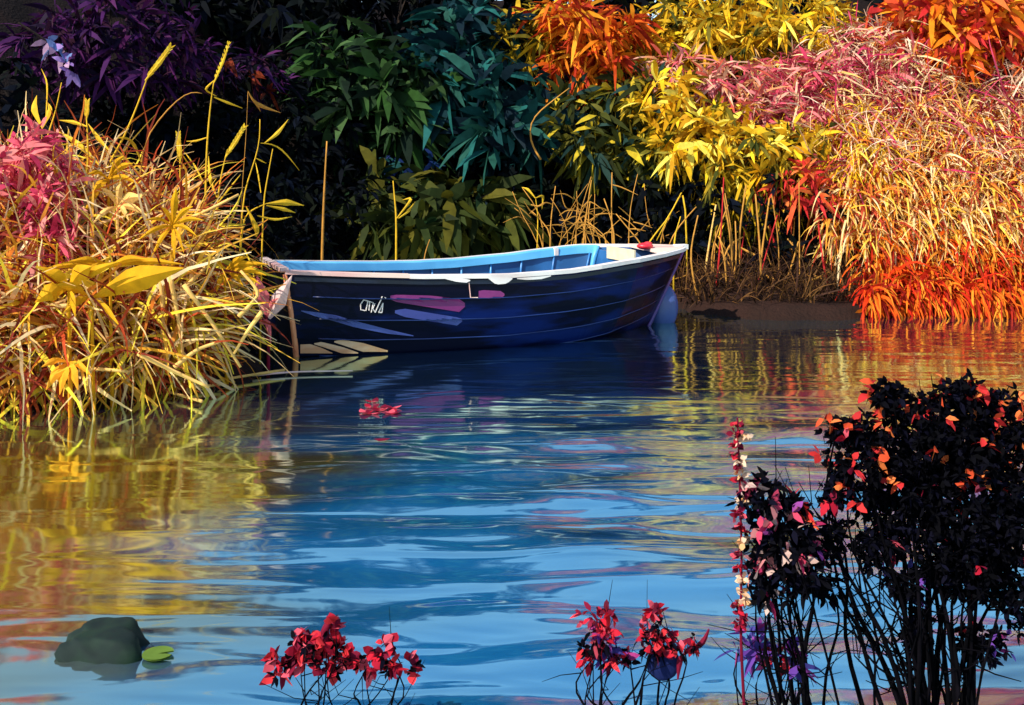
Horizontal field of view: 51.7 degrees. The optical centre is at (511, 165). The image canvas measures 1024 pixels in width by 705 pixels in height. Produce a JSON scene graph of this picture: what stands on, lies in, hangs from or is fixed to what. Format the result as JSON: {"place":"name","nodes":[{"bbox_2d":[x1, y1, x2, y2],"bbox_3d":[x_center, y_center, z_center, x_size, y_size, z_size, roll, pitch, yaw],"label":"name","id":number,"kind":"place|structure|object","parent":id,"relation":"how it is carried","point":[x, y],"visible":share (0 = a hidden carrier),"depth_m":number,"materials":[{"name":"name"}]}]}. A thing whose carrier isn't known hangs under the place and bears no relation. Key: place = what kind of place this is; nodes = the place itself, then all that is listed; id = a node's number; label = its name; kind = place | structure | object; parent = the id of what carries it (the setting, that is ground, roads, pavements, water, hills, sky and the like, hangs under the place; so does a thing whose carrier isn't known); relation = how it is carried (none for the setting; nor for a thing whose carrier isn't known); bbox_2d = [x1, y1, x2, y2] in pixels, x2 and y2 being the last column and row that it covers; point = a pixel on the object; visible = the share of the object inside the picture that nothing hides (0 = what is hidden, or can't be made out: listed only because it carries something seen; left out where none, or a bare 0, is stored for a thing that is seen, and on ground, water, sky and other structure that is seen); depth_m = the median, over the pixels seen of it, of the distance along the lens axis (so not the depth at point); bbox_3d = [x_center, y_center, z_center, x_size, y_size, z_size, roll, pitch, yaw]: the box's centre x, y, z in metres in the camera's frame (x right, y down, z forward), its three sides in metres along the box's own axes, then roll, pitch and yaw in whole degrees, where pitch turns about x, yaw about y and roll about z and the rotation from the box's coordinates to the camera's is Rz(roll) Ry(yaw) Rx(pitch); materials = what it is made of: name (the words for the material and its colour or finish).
{"place":"outdoors","nodes":[
{"label":"outdoors","id":0,"kind":"place"},
{"bbox_2d":[0,0,1021,409],"bbox_3d":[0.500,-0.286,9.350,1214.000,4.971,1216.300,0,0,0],"label":"ground","id":1,"kind":"structure","parent":0,"point":[12,12],"depth_m":11.69,"materials":[{"name":"soil"}]},
{"bbox_2d":[31,69,51,138],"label":"reed","id":2,"kind":"object","parent":1,"relation":"on","point":[34,109],"visible":0.5,"depth_m":7.24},
{"bbox_2d":[0,114,96,291],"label":"leafy shrub","id":3,"kind":"object","parent":1,"relation":"on","point":[41,154],"visible":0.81,"depth_m":6.72,"materials":[{"name":"pink plant"}]},
{"bbox_2d":[0,52,97,169],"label":"dark bush","id":4,"kind":"object","parent":1,"relation":"on","point":[18,89],"visible":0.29,"depth_m":9.40,"materials":[{"name":"black plant"}]},
{"bbox_2d":[42,358,91,417],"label":"orange leaved plant","id":5,"kind":"object","parent":1,"relation":"on","point":[62,376],"visible":0.82,"depth_m":5.96,"materials":[{"name":"plant"}]},
{"bbox_2d":[59,98,89,193],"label":"reed","id":6,"kind":"object","parent":1,"relation":"on","point":[86,110],"visible":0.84,"depth_m":7.60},
{"bbox_2d":[35,261,118,412],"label":"yellow leaved plant","id":7,"kind":"object","parent":1,"relation":"on","point":[52,291],"visible":0.86,"depth_m":6.06,"materials":[{"name":"plant"}]},
{"bbox_2d":[48,50,134,138],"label":"dark bush","id":8,"kind":"object","parent":1,"relation":"on","point":[117,115],"visible":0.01,"depth_m":12.08,"materials":[{"name":"black plant"}]},
{"bbox_2d":[85,156,137,249],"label":"yellow leaved plant","id":9,"kind":"object","parent":1,"relation":"on","point":[112,173],"visible":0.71,"depth_m":6.92,"materials":[{"name":"plant"}]},
{"bbox_2d":[0,0,229,124],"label":"leafy shrub","id":10,"kind":"object","parent":1,"relation":"on","point":[83,49],"visible":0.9,"depth_m":10.98,"materials":[{"name":"purple plant"}]},
{"bbox_2d":[18,22,80,86],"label":"lilac sprig","id":11,"kind":"object","parent":10,"relation":"hanging from","point":[62,58],"visible":1,"depth_m":10.58,"materials":[{"name":"purple plant"}]},
{"bbox_2d":[47,255,183,406],"bbox_3d":[-2.338,1.048,6.270,0.834,1.040,0.182,0,0,0],"label":"yellow leaved plant","id":12,"kind":"object","parent":1,"relation":"on","point":[127,260],"visible":0.61,"depth_m":6.22,"materials":[{"name":"plant"}]},
{"bbox_2d":[59,42,174,174],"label":"reed","id":13,"kind":"object","parent":1,"relation":"on","point":[158,63],"visible":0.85,"depth_m":7.63,"materials":[{"name":"plant"}]},
{"bbox_2d":[55,265,182,410],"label":"yellow leaved plant","id":14,"kind":"object","parent":1,"relation":"on","point":[139,278],"visible":0.84,"depth_m":6.12,"materials":[{"name":"plant"}]},
{"bbox_2d":[92,184,146,274],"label":"yellow leaved plant","id":15,"kind":"object","parent":1,"relation":"on","point":[133,197],"visible":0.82,"depth_m":6.62,"materials":[{"name":"plant"}]},
{"bbox_2d":[0,271,264,415],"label":"short dry grass","id":16,"kind":"structure","parent":1,"relation":"on","point":[210,379],"depth_m":6.47,"materials":[{"name":"plant"}]},
{"bbox_2d":[81,62,225,192],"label":"dark bush","id":17,"kind":"object","parent":1,"relation":"on","point":[169,120],"visible":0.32,"depth_m":11.60,"materials":[{"name":"black plant"}]},
{"bbox_2d":[0,94,318,430],"bbox_3d":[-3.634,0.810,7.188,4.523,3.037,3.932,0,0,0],"label":"dry grass","id":18,"kind":"structure","parent":1,"relation":"on","point":[156,199],"depth_m":6.57,"materials":[{"name":"plant"}]},
{"bbox_2d":[45,367,128,386],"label":"fallen stalk","id":19,"kind":"object","parent":18,"relation":"on","point":[109,370],"visible":0.52,"depth_m":6.22,"materials":[{"name":"plant"}]},
{"bbox_2d":[90,286,151,384],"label":"fallen stalk","id":20,"kind":"object","parent":18,"relation":"on","point":[136,358],"visible":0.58,"depth_m":6.42,"materials":[{"name":"plant"}]},
{"bbox_2d":[159,281,164,344],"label":"fallen stalk","id":21,"kind":"object","parent":18,"relation":"on","point":[162,298],"visible":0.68,"depth_m":6.49,"materials":[{"name":"plant"}]},
{"bbox_2d":[136,351,209,388],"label":"fallen stalk","id":22,"kind":"object","parent":18,"relation":"on","point":[160,364],"visible":1,"depth_m":6.22,"materials":[{"name":"plant"}]},
{"bbox_2d":[168,276,183,357],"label":"fallen stalk","id":23,"kind":"object","parent":18,"relation":"on","point":[173,292],"visible":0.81,"depth_m":6.45,"materials":[{"name":"plant"}]},
{"bbox_2d":[137,194,238,239],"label":"fallen stalk","id":24,"kind":"object","parent":18,"relation":"on","point":[215,206],"visible":0.47,"depth_m":6.96,"materials":[{"name":"plant"}]},
{"bbox_2d":[173,342,220,368],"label":"fallen stalk","id":25,"kind":"object","parent":18,"relation":"on","point":[184,359],"visible":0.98,"depth_m":6.30,"materials":[{"name":"plant"}]},
{"bbox_2d":[178,252,219,294],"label":"fallen stalk","id":26,"kind":"object","parent":18,"relation":"on","point":[192,280],"visible":0.7,"depth_m":6.67,"materials":[{"name":"plant"}]},
{"bbox_2d":[182,283,241,367],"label":"fallen stalk","id":27,"kind":"object","parent":18,"relation":"on","point":[195,300],"visible":0.93,"depth_m":6.43,"materials":[{"name":"plant"}]},
{"bbox_2d":[237,270,258,317],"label":"fallen stalk","id":28,"kind":"object","parent":18,"relation":"on","point":[247,307],"visible":0.98,"depth_m":6.57,"materials":[{"name":"plant"}]},
{"bbox_2d":[233,310,263,353],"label":"fallen stalk","id":29,"kind":"object","parent":18,"relation":"on","point":[255,320],"visible":0.97,"depth_m":6.39,"materials":[{"name":"plant"}]},
{"bbox_2d":[138,92,201,200],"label":"reed","id":30,"kind":"object","parent":1,"relation":"on","point":[156,124],"visible":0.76,"depth_m":7.81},
{"bbox_2d":[138,188,203,395],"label":"yellow leaved plant","id":31,"kind":"object","parent":1,"relation":"on","point":[174,222],"visible":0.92,"depth_m":6.53,"materials":[{"name":"plant"}]},
{"bbox_2d":[148,161,207,205],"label":"dark bush","id":32,"kind":"object","parent":1,"relation":"on","point":[194,182],"visible":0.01,"depth_m":11.13,"materials":[{"name":"black plant"}]},
{"bbox_2d":[91,0,283,110],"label":"dark tree","id":33,"kind":"object","parent":1,"relation":"on","point":[230,12],"visible":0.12,"depth_m":13.83,"materials":[{"name":"black plant"}]},
{"bbox_2d":[175,130,201,208],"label":"reed","id":34,"kind":"object","parent":1,"relation":"on","point":[179,152],"visible":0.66,"depth_m":7.60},
{"bbox_2d":[185,41,240,245],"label":"reed","id":35,"kind":"object","parent":1,"relation":"on","point":[221,63],"visible":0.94,"depth_m":7.61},
{"bbox_2d":[139,65,288,213],"bbox_3d":[-3.460,-0.276,12.002,1.814,1.886,1.513,0,0,0],"label":"dark bush","id":36,"kind":"object","parent":1,"relation":"on","point":[222,115],"visible":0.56,"depth_m":11.82,"materials":[{"name":"black plant"}]},
{"bbox_2d":[208,123,247,277],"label":"reed","id":37,"kind":"object","parent":1,"relation":"on","point":[236,139],"visible":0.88,"depth_m":7.60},
{"bbox_2d":[162,36,303,139],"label":"leafy shrub","id":38,"kind":"object","parent":1,"relation":"on","point":[229,64],"visible":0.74,"depth_m":12.07,"materials":[{"name":"purple plant"}]},
{"bbox_2d":[210,256,267,385],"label":"yellow leaved plant","id":39,"kind":"object","parent":1,"relation":"on","point":[237,264],"visible":0.79,"depth_m":6.82,"materials":[{"name":"plant"}]},
{"bbox_2d":[191,165,311,292],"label":"dark bush","id":40,"kind":"object","parent":1,"relation":"on","point":[277,243],"visible":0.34,"depth_m":10.93,"materials":[{"name":"black plant"}]},
{"bbox_2d":[240,91,279,229],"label":"reed","id":41,"kind":"object","parent":1,"relation":"on","point":[258,104],"visible":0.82,"depth_m":7.94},
{"bbox_2d":[255,149,272,363],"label":"reed","id":42,"kind":"object","parent":1,"relation":"on","point":[262,240],"visible":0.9,"depth_m":7.60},
{"bbox_2d":[239,120,298,250],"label":"reed","id":43,"kind":"object","parent":1,"relation":"on","point":[276,133],"visible":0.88,"depth_m":7.63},
{"bbox_2d":[237,199,303,354],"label":"reed","id":44,"kind":"object","parent":1,"relation":"on","point":[284,202],"visible":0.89,"depth_m":7.43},
{"bbox_2d":[253,275,291,370],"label":"pink leaved plant","id":45,"kind":"object","parent":1,"relation":"on","point":[279,296],"visible":0.82,"depth_m":7.21,"materials":[{"name":"plant"}]},
{"bbox_2d":[170,0,388,170],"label":"dark tree","id":46,"kind":"object","parent":1,"relation":"on","point":[282,14],"visible":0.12,"depth_m":14.06,"materials":[{"name":"black plant"}]},
{"bbox_2d":[203,50,365,222],"bbox_3d":[-2.680,-0.310,12.529,1.984,2.179,1.679,0,0,0],"label":"dark bush","id":47,"kind":"object","parent":1,"relation":"on","point":[309,156],"visible":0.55,"depth_m":12.38,"materials":[{"name":"black plant"}]},
{"bbox_2d":[259,613,370,704],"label":"flowering plant","id":48,"kind":"object","parent":1,"relation":"on","point":[313,649],"visible":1,"depth_m":2.59,"materials":[{"name":"red petals"},{"name":"black bark"}]},
{"bbox_2d":[236,158,401,260],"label":"dark bush","id":49,"kind":"object","parent":1,"relation":"on","point":[313,235],"visible":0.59,"depth_m":11.71,"materials":[{"name":"black plant"}]},
{"bbox_2d":[321,141,327,259],"bbox_3d":[-1.877,0.930,10.517,0.099,2.339,0.039,0,0,-33],"label":"stick","id":50,"kind":"object","parent":1,"relation":"on","point":[322,234],"visible":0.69,"depth_m":10.51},
{"bbox_2d":[271,16,471,200],"bbox_3d":[-1.717,-0.614,12.991,2.694,2.525,2.003,0,0,0],"label":"leafy tree","id":51,"kind":"object","parent":1,"relation":"on","point":[370,79],"visible":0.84,"depth_m":12.65,"materials":[{"name":"green plant"}]},
{"bbox_2d":[327,608,424,704],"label":"flowering plant","id":52,"kind":"object","parent":1,"relation":"on","point":[378,657],"visible":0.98,"depth_m":2.59,"materials":[{"name":"red petals"},{"name":"black bark"}]},
{"bbox_2d":[282,0,498,164],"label":"dark tree","id":53,"kind":"object","parent":1,"relation":"on","point":[395,9],"visible":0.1,"depth_m":14.40,"materials":[{"name":"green plant"}]},
{"bbox_2d":[393,181,414,259],"bbox_3d":[-1.109,1.190,10.861,0.235,2.061,0.089,0,0,-19],"label":"stick","id":54,"kind":"object","parent":1,"relation":"on","point":[405,207],"visible":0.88,"depth_m":10.81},
{"bbox_2d":[331,161,485,259],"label":"dark bush","id":55,"kind":"object","parent":1,"relation":"on","point":[459,173],"visible":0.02,"depth_m":12.42,"materials":[{"name":"green plant"}]},
{"bbox_2d":[369,148,453,195],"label":"leafy shrub","id":56,"kind":"object","parent":1,"relation":"on","point":[429,160],"visible":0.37,"depth_m":12.40,"materials":[{"name":"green plant"}]},
{"bbox_2d":[309,145,553,260],"bbox_3d":[-0.928,0.659,12.052,2.664,1.780,2.055,0,0,19],"label":"leafy shrub","id":57,"kind":"object","parent":1,"relation":"on","point":[450,229],"visible":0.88,"depth_m":11.83,"materials":[{"name":"green plant"}]},
{"bbox_2d":[393,0,597,205],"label":"leafy tree","id":58,"kind":"object","parent":1,"relation":"on","point":[460,48],"visible":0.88,"depth_m":12.60,"materials":[{"name":"green plant"}]},
{"bbox_2d":[529,88,568,159],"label":"twig","id":59,"kind":"object","parent":58,"relation":"attached to","point":[537,154],"visible":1,"depth_m":12.02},
{"bbox_2d":[400,0,590,183],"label":"dark tree","id":60,"kind":"object","parent":1,"relation":"on","point":[507,3],"visible":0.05,"depth_m":14.15,"materials":[{"name":"green plant"}]},
{"bbox_2d":[469,163,584,253],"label":"dark bush","id":61,"kind":"object","parent":1,"relation":"on","point":[549,188],"visible":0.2,"depth_m":12.38,"materials":[{"name":"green plant"}]},
{"bbox_2d":[483,0,588,85],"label":"leafy shrub","id":62,"kind":"object","parent":1,"relation":"on","point":[531,46],"visible":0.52,"depth_m":13.10,"materials":[{"name":"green plant"}]},
{"bbox_2d":[505,0,663,112],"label":"leafy shrub","id":63,"kind":"object","parent":1,"relation":"on","point":[603,32],"visible":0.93,"depth_m":12.77,"materials":[{"name":"orange plant"}]},
{"bbox_2d":[542,580,640,704],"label":"flowering plant","id":64,"kind":"object","parent":1,"relation":"on","point":[600,651],"visible":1,"depth_m":2.59,"materials":[{"name":"red plant"}]},
{"bbox_2d":[524,169,679,248],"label":"dark bush","id":65,"kind":"object","parent":1,"relation":"on","point":[603,220],"visible":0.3,"depth_m":12.39,"materials":[{"name":"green plant"}]},
{"bbox_2d":[498,0,712,223],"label":"dark tree","id":66,"kind":"object","parent":1,"relation":"on","point":[626,4],"visible":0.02,"depth_m":13.68,"materials":[{"name":"green plant"}]},
{"bbox_2d":[539,59,697,210],"bbox_3d":[1.239,-0.349,12.458,2.420,1.918,1.499,0,0,29],"label":"leafy shrub","id":67,"kind":"object","parent":1,"relation":"on","point":[593,158],"visible":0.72,"depth_m":12.25,"materials":[{"name":"green plant"}]},
{"bbox_2d":[618,600,709,704],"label":"flowering plant","id":68,"kind":"object","parent":1,"relation":"on","point":[664,663],"visible":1,"depth_m":2.60,"materials":[{"name":"red plant"}]},
{"bbox_2d":[657,195,687,279],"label":"dry reed","id":69,"kind":"object","parent":1,"relation":"on","point":[685,228],"visible":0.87,"depth_m":11.32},
{"bbox_2d":[605,158,759,282],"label":"dark bush","id":70,"kind":"object","parent":1,"relation":"on","point":[659,219],"visible":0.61,"depth_m":11.67,"materials":[{"name":"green plant"}]},
{"bbox_2d":[672,205,716,279],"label":"dry reed","id":71,"kind":"object","parent":1,"relation":"on","point":[708,249],"visible":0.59,"depth_m":11.28,"materials":[{"name":"plant"}]},
{"bbox_2d":[690,215,698,294],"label":"dry reed","id":72,"kind":"object","parent":1,"relation":"on","point":[691,254],"visible":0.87,"depth_m":10.81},
{"bbox_2d":[716,177,723,286],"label":"dry reed","id":73,"kind":"object","parent":1,"relation":"on","point":[720,230],"visible":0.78,"depth_m":10.88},
{"bbox_2d":[616,42,829,147],"bbox_3d":[2.461,-0.678,12.637,2.326,1.626,2.032,0,0,-17],"label":"leafy shrub","id":74,"kind":"object","parent":1,"relation":"on","point":[718,73],"visible":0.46,"depth_m":12.38,"materials":[{"name":"pink plant"}]},
{"bbox_2d":[721,187,733,273],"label":"dry reed","id":75,"kind":"object","parent":1,"relation":"on","point":[731,251],"visible":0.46,"depth_m":11.00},
{"bbox_2d":[654,0,807,122],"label":"dark tree","id":76,"kind":"object","parent":1,"relation":"on","point":[738,2],"depth_m":14.77,"materials":[{"name":"green plant"}]},
{"bbox_2d":[616,59,852,231],"bbox_3d":[2.469,-0.147,11.908,2.674,2.043,1.762,0,0,28],"label":"leafy shrub","id":77,"kind":"object","parent":1,"relation":"on","point":[721,143],"visible":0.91,"depth_m":11.69,"materials":[{"name":"yellow plant"}]},
{"bbox_2d":[724,185,746,279],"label":"dry reed","id":78,"kind":"object","parent":1,"relation":"on","point":[739,239],"visible":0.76,"depth_m":11.13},
{"bbox_2d":[615,0,865,109],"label":"leafy shrub","id":79,"kind":"object","parent":1,"relation":"on","point":[745,38],"visible":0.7,"depth_m":13.09,"materials":[{"name":"yellow plant"}]},
{"bbox_2d":[691,152,819,258],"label":"leafy shrub","id":80,"kind":"object","parent":1,"relation":"on","point":[749,196],"visible":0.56,"depth_m":11.47,"materials":[{"name":"yellow plant"}]},
{"bbox_2d":[755,194,761,283],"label":"dry reed","id":81,"kind":"object","parent":1,"relation":"on","point":[760,268],"visible":0.75,"depth_m":10.79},
{"bbox_2d":[761,198,769,260],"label":"dry reed","id":82,"kind":"object","parent":1,"relation":"on","point":[763,240],"visible":0.61,"depth_m":11.01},
{"bbox_2d":[711,617,820,704],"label":"flowering plant","id":83,"kind":"object","parent":1,"relation":"on","point":[751,655],"visible":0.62,"depth_m":2.54,"materials":[{"name":"purple plant"}]},
{"bbox_2d":[689,173,849,277],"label":"dark bush","id":84,"kind":"object","parent":1,"relation":"on","point":[784,243],"visible":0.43,"depth_m":11.26,"materials":[{"name":"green plant"}]},
{"bbox_2d":[669,221,884,306],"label":"dark sedge","id":85,"kind":"object","parent":1,"relation":"on","point":[794,280],"visible":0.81,"depth_m":10.62,"materials":[{"name":"plant"}]},
{"bbox_2d":[707,437,874,704],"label":"flowering shrub","id":86,"kind":"object","parent":1,"relation":"on","point":[795,563],"visible":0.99,"depth_m":2.48,"materials":[{"name":"black plant"}]},
{"bbox_2d":[757,157,850,232],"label":"leafy shrub","id":87,"kind":"object","parent":1,"relation":"on","point":[814,184],"visible":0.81,"depth_m":11.18,"materials":[{"name":"red plant"}]},
{"bbox_2d":[736,0,883,83],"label":"dark tree","id":88,"kind":"object","parent":1,"relation":"on","point":[870,3],"visible":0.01,"depth_m":14.59,"materials":[{"name":"green plant"}]},
{"bbox_2d":[728,34,942,138],"bbox_3d":[3.814,-0.673,12.634,2.748,1.804,1.966,0,0,0],"label":"leafy shrub","id":89,"kind":"object","parent":1,"relation":"on","point":[796,78],"visible":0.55,"depth_m":12.28,"materials":[{"name":"pink plant"}]},
{"bbox_2d":[757,79,930,234],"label":"hanging grass","id":90,"kind":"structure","parent":1,"relation":"on","point":[870,165],"depth_m":11.41,"materials":[{"name":"plant"}]},
{"bbox_2d":[753,0,1023,232],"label":"ornamental grass","id":91,"kind":"structure","parent":1,"relation":"on","point":[999,101],"depth_m":11.68,"materials":[{"name":"plant"}]},
{"bbox_2d":[793,66,1023,286],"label":"hanging grass","id":92,"kind":"structure","parent":1,"relation":"on","point":[932,212],"depth_m":11.00,"materials":[{"name":"plant"}]},
{"bbox_2d":[799,368,1023,704],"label":"dark shrub","id":93,"kind":"object","parent":1,"relation":"on","point":[978,557],"visible":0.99,"depth_m":2.54,"materials":[{"name":"black plant"}]},
{"bbox_2d":[800,2,1023,121],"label":"leafy shrub","id":94,"kind":"object","parent":1,"relation":"on","point":[887,56],"visible":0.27,"depth_m":12.38,"materials":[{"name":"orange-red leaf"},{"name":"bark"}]},
{"bbox_2d":[835,212,1023,321],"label":"russet grass","id":95,"kind":"structure","parent":1,"relation":"on","point":[909,289],"depth_m":10.25,"materials":[{"name":"plant"}]},
{"bbox_2d":[852,0,1023,101],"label":"leafy shrub","id":96,"kind":"object","parent":1,"relation":"on","point":[973,29],"visible":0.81,"depth_m":12.06,"materials":[{"name":"orange plant"}]},
{"bbox_2d":[0,307,1023,704],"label":"water","id":97,"kind":"structure","parent":0,"point":[478,525],"depth_m":4.43,"materials":[{"name":"liquid"}]},
{"bbox_2d":[54,617,149,663],"bbox_3d":[-1.227,1.482,3.168,0.299,0.180,0.222,0,0,0],"label":"rock","id":98,"kind":"object","parent":97,"relation":"in","point":[111,640],"visible":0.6,"depth_m":3.11,"materials":[{"name":"stone"}]},
{"bbox_2d":[142,646,173,660],"bbox_3d":[-1.043,1.439,3.111,0.089,0.006,0.090,0,0,0],"label":"lily pad","id":99,"kind":"object","parent":97,"relation":"on","point":[156,653],"visible":1,"depth_m":3.11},
{"bbox_2d":[145,369,284,402],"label":"fallen branch","id":100,"kind":"object","parent":97,"relation":"on","point":[213,385],"visible":0.36,"depth_m":6.81,"materials":[{"name":"plant"}]},
{"bbox_2d":[257,370,352,375],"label":"floating stalk","id":101,"kind":"object","parent":97,"relation":"on","point":[304,371],"visible":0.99,"depth_m":7.31,"materials":[{"name":"beige plant"}]},
{"bbox_2d":[260,243,687,356],"bbox_3d":[-0.154,1.228,8.972,3.758,1.013,1.467,0,0,-22],"label":"rowing boat","id":102,"kind":"object","parent":97,"relation":"on","point":[561,294],"visible":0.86,"depth_m":8.31,"materials":[{"name":"blue paint"}]},
{"bbox_2d":[653,259,678,322],"bbox_3d":[1.426,1.188,9.729,0.333,0.683,0.225,0,0,33],"label":"fender","id":103,"kind":"object","parent":102,"relation":"hanging from","point":[667,312],"visible":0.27,"depth_m":9.67,"materials":[{"name":"blue paint"}]},
{"bbox_2d":[726,418,752,704],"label":"flower spike","id":104,"kind":"object","parent":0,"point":[739,469],"visible":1,"depth_m":2.50,"materials":[{"name":"pink plant"}]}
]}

